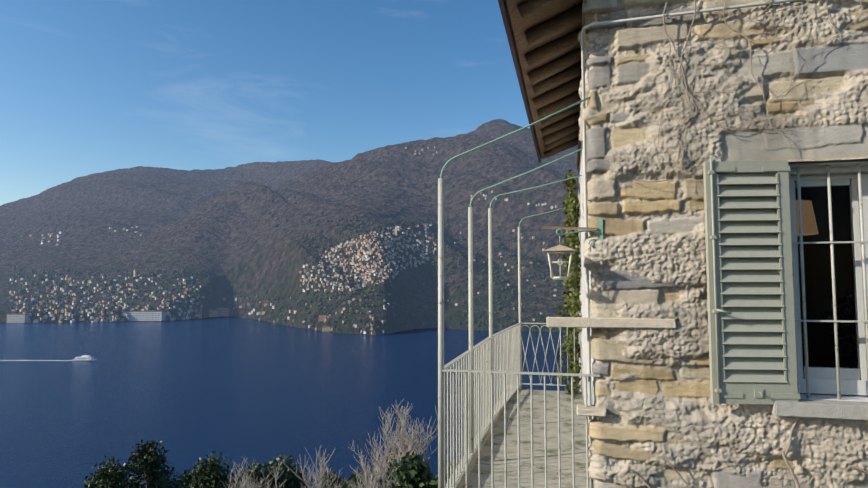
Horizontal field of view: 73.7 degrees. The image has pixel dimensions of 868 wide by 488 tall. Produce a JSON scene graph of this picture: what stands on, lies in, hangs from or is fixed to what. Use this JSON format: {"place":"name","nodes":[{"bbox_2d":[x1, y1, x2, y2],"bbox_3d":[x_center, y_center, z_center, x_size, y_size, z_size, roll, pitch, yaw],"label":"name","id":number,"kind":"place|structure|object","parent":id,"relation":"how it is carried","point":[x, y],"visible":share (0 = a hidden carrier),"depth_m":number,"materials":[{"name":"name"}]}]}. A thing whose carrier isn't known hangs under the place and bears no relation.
{"place":"outdoors","nodes":[
{"label":"outdoors","id":0,"kind":"place"},
{"bbox_2d":[0,0,529,205],"label":"sky","id":1,"kind":"structure","parent":0,"point":[87,87],"materials":[{"name":"blue"}]},
{"bbox_2d":[0,119,578,334],"bbox_3d":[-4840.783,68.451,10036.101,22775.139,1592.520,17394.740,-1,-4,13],"label":"mountain","id":2,"kind":"structure","parent":0,"point":[212,224],"depth_m":3077.14,"materials":[{"name":"plant"}]},
{"bbox_2d":[80,454,137,487],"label":"bush","id":3,"kind":"object","parent":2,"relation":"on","point":[110,477],"visible":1,"depth_m":21.08,"materials":[{"name":"green plant"}]},
{"bbox_2d":[121,439,187,487],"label":"bush","id":4,"kind":"object","parent":2,"relation":"on","point":[149,461],"visible":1,"depth_m":22.22,"materials":[{"name":"green plant"}]},
{"bbox_2d":[175,468,201,487],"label":"bush","id":5,"kind":"object","parent":2,"relation":"on","point":[186,472],"visible":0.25,"depth_m":23.35,"materials":[{"name":"green plant"}]},
{"bbox_2d":[174,451,238,487],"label":"evergreen tree","id":6,"kind":"object","parent":2,"relation":"on","point":[213,470],"visible":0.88,"depth_m":20.09,"materials":[{"name":"green plant"}]},
{"bbox_2d":[228,461,274,487],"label":"bush","id":7,"kind":"object","parent":2,"relation":"on","point":[259,476],"visible":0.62,"depth_m":18.47,"materials":[{"name":"green plant"}]},
{"bbox_2d":[133,225,396,277],"bbox_3d":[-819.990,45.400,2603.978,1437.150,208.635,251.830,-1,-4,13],"label":"village church towers","id":8,"kind":"structure","parent":2,"relation":"on","point":[134,272],"depth_m":2871.99,"materials":[{"name":"beige"}]},
{"bbox_2d":[7,146,557,334],"bbox_3d":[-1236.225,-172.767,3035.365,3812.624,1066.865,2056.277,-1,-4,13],"label":"village houses","id":9,"kind":"structure","parent":2,"relation":"on","point":[143,314],"depth_m":2273.75,"materials":[{"name":"beige paint"}]},
{"bbox_2d":[223,456,346,487],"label":"bare shrubs","id":10,"kind":"object","parent":2,"relation":"on","point":[245,483],"visible":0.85,"depth_m":14.52,"materials":[{"name":"grey plant"}]},
{"bbox_2d":[7,175,565,331],"bbox_3d":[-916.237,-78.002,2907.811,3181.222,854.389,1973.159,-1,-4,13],"label":"distant trees","id":11,"kind":"object","parent":2,"relation":"on","point":[21,288],"visible":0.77,"depth_m":2334.68,"materials":[{"name":"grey plant"}]},
{"bbox_2d":[262,454,310,487],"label":"bush","id":12,"kind":"object","parent":2,"relation":"on","point":[287,474],"visible":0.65,"depth_m":19.39,"materials":[{"name":"green plant"}]},
{"bbox_2d":[293,466,311,487],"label":"bush","id":13,"kind":"object","parent":2,"relation":"on","point":[300,471],"visible":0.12,"depth_m":20.45,"materials":[{"name":"green plant"}]},
{"bbox_2d":[315,468,345,487],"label":"bush","id":14,"kind":"object","parent":2,"relation":"on","point":[340,479],"visible":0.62,"depth_m":17.58,"materials":[{"name":"green plant"}]},
{"bbox_2d":[339,468,375,487],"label":"bush","id":15,"kind":"object","parent":2,"relation":"on","point":[353,478],"visible":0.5,"depth_m":15.70,"materials":[{"name":"green plant"}]},
{"bbox_2d":[282,399,460,487],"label":"bare tree","id":16,"kind":"object","parent":2,"relation":"on","point":[408,445],"visible":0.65,"depth_m":12.53,"materials":[{"name":"grey plant"}]},
{"bbox_2d":[376,443,429,487],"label":"bush","id":17,"kind":"object","parent":2,"relation":"on","point":[388,474],"visible":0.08,"depth_m":13.47,"materials":[{"name":"green plant"}]},
{"bbox_2d":[387,452,434,487],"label":"bush","id":18,"kind":"object","parent":2,"relation":"on","point":[412,471],"visible":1,"depth_m":10.71,"materials":[{"name":"green plant"}]},
{"bbox_2d":[429,460,458,487],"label":"bush","id":19,"kind":"object","parent":2,"relation":"on","point":[434,482],"depth_m":8.89,"materials":[{"name":"green plant"}]},
{"bbox_2d":[578,190,581,391],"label":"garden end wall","id":20,"kind":"structure","parent":2,"relation":"on","point":[580,361],"depth_m":8.88,"materials":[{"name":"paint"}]},
{"bbox_2d":[554,169,581,397],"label":"ivy leaves","id":21,"kind":"object","parent":20,"relation":"attached to","point":[572,241],"visible":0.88,"depth_m":8.52,"materials":[{"name":"green plant"}]},
{"bbox_2d":[578,142,592,439],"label":"house walls","id":22,"kind":"structure","parent":2,"relation":"on","point":[583,295],"depth_m":7.39,"materials":[{"name":"white paint"}]},
{"bbox_2d":[446,384,589,487],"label":"balcony slab","id":23,"kind":"structure","parent":22,"relation":"attached to","point":[539,443],"depth_m":5.66,"materials":[{"name":"grey stone"}]},
{"bbox_2d":[438,178,599,487],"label":"balcony railing and posts","id":24,"kind":"object","parent":22,"relation":"attached to","point":[473,374],"visible":0.96,"depth_m":4.65,"materials":[{"name":"grey metal"}]},
{"bbox_2d":[440,96,590,226],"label":"balcony pergola rods","id":25,"kind":"object","parent":24,"relation":"attached to","point":[544,118],"visible":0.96,"depth_m":5.12,"materials":[{"name":"metal"}]},
{"bbox_2d":[541,226,596,229],"bbox_3d":[0.899,-0.103,3.848,0.363,0.037,0.039,-1,-4,13],"label":"bracket","id":26,"kind":"object","parent":22,"relation":"attached to","point":[568,228],"visible":0.93,"depth_m":3.83,"materials":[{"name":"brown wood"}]},
{"bbox_2d":[543,218,602,278],"bbox_3d":[0.899,0.028,3.728,0.380,0.400,0.224,-1,-4,13],"label":"wall lantern","id":27,"kind":"object","parent":22,"relation":"attached to","point":[559,250],"visible":0.98,"depth_m":3.71,"materials":[{"name":"white paint"}]},
{"bbox_2d":[546,317,676,416],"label":"corner stone ledges","id":28,"kind":"object","parent":22,"relation":"attached to","point":[583,322],"visible":0.92,"depth_m":3.71,"materials":[{"name":"grey stone"}]},
{"bbox_2d":[581,0,802,487],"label":"drainpipe","id":29,"kind":"object","parent":22,"relation":"attached to","point":[668,15],"depth_m":3.83,"materials":[{"name":"grey metal"}]},
{"bbox_2d":[607,0,867,487],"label":"bare vines","id":30,"kind":"object","parent":22,"relation":"attached to","point":[784,453],"depth_m":3.62,"materials":[{"name":"brown plant"}]},
{"bbox_2d":[703,155,799,403],"bbox_3d":[1.928,0.203,3.503,0.510,1.510,0.093,0,-4,4],"label":"shutter leaf","id":31,"kind":"object","parent":22,"relation":"attached to","point":[751,332],"visible":1,"depth_m":3.51,"materials":[{"name":"paint"}]},
{"bbox_2d":[789,161,867,175],"bbox_3d":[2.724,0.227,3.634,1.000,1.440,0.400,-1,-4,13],"label":"lintel","id":32,"kind":"structure","parent":22,"relation":"attached to","point":[821,168],"depth_m":3.62,"materials":[{"name":"grey wood"}]},
{"bbox_2d":[0,317,579,487],"bbox_3d":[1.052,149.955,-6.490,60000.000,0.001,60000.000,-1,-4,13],"label":"lake water","id":33,"kind":"structure","parent":0,"point":[188,393],"depth_m":808.48,"materials":[{"name":"blue liquid"}]},
{"bbox_2d":[2,355,96,360],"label":"ferry boat","id":34,"kind":"object","parent":33,"relation":"on","point":[85,358],"visible":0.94,"depth_m":1131.03,"materials":[{"name":"white"}]},
{"bbox_2d":[577,0,867,487],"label":"house wall","id":35,"kind":"structure","parent":0,"point":[645,258],"depth_m":3.67,"materials":[{"name":"beige stone"}]},
{"bbox_2d":[577,12,609,168],"bbox_3d":[1.669,-1.353,6.307,0.160,0.120,4.900,-1,-4,13],"label":"house wall plate","id":36,"kind":"object","parent":35,"relation":"on","point":[589,18],"visible":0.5,"depth_m":3.94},
{"bbox_2d":[517,0,581,157],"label":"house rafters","id":37,"kind":"object","parent":36,"relation":"on","point":[564,130],"visible":0.4,"depth_m":5.32,"materials":[{"name":"brown wood"}]},
{"bbox_2d":[498,0,582,161],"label":"house roof","id":38,"kind":"structure","parent":37,"relation":"on","point":[517,26],"depth_m":4.81,"materials":[{"name":"brown wood"}]},
{"bbox_2d":[771,399,867,420],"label":"window sill","id":39,"kind":"structure","parent":35,"relation":"attached to","point":[845,410],"depth_m":3.38,"materials":[{"name":"grey stone"}]},
{"bbox_2d":[789,173,867,395],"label":"casement window","id":40,"kind":"structure","parent":35,"relation":"in","point":[823,380],"depth_m":3.64,"materials":[{"name":"white wood"}]},
{"bbox_2d":[795,185,858,368],"bbox_3d":[2.726,0.245,3.645,0.870,1.345,0.004,-1,-4,13],"label":"window glass","id":41,"kind":"object","parent":40,"relation":"in","point":[818,280],"depth_m":3.69,"materials":[{"name":"black glass"}]},
{"bbox_2d":[789,158,867,401],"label":"window surround","id":42,"kind":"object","parent":35,"relation":"in","point":[862,398],"depth_m":3.56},
{"bbox_2d":[791,163,867,399],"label":"window bars","id":43,"kind":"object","parent":35,"relation":"attached to","point":[831,243],"depth_m":3.54,"materials":[{"name":"grey metal"}]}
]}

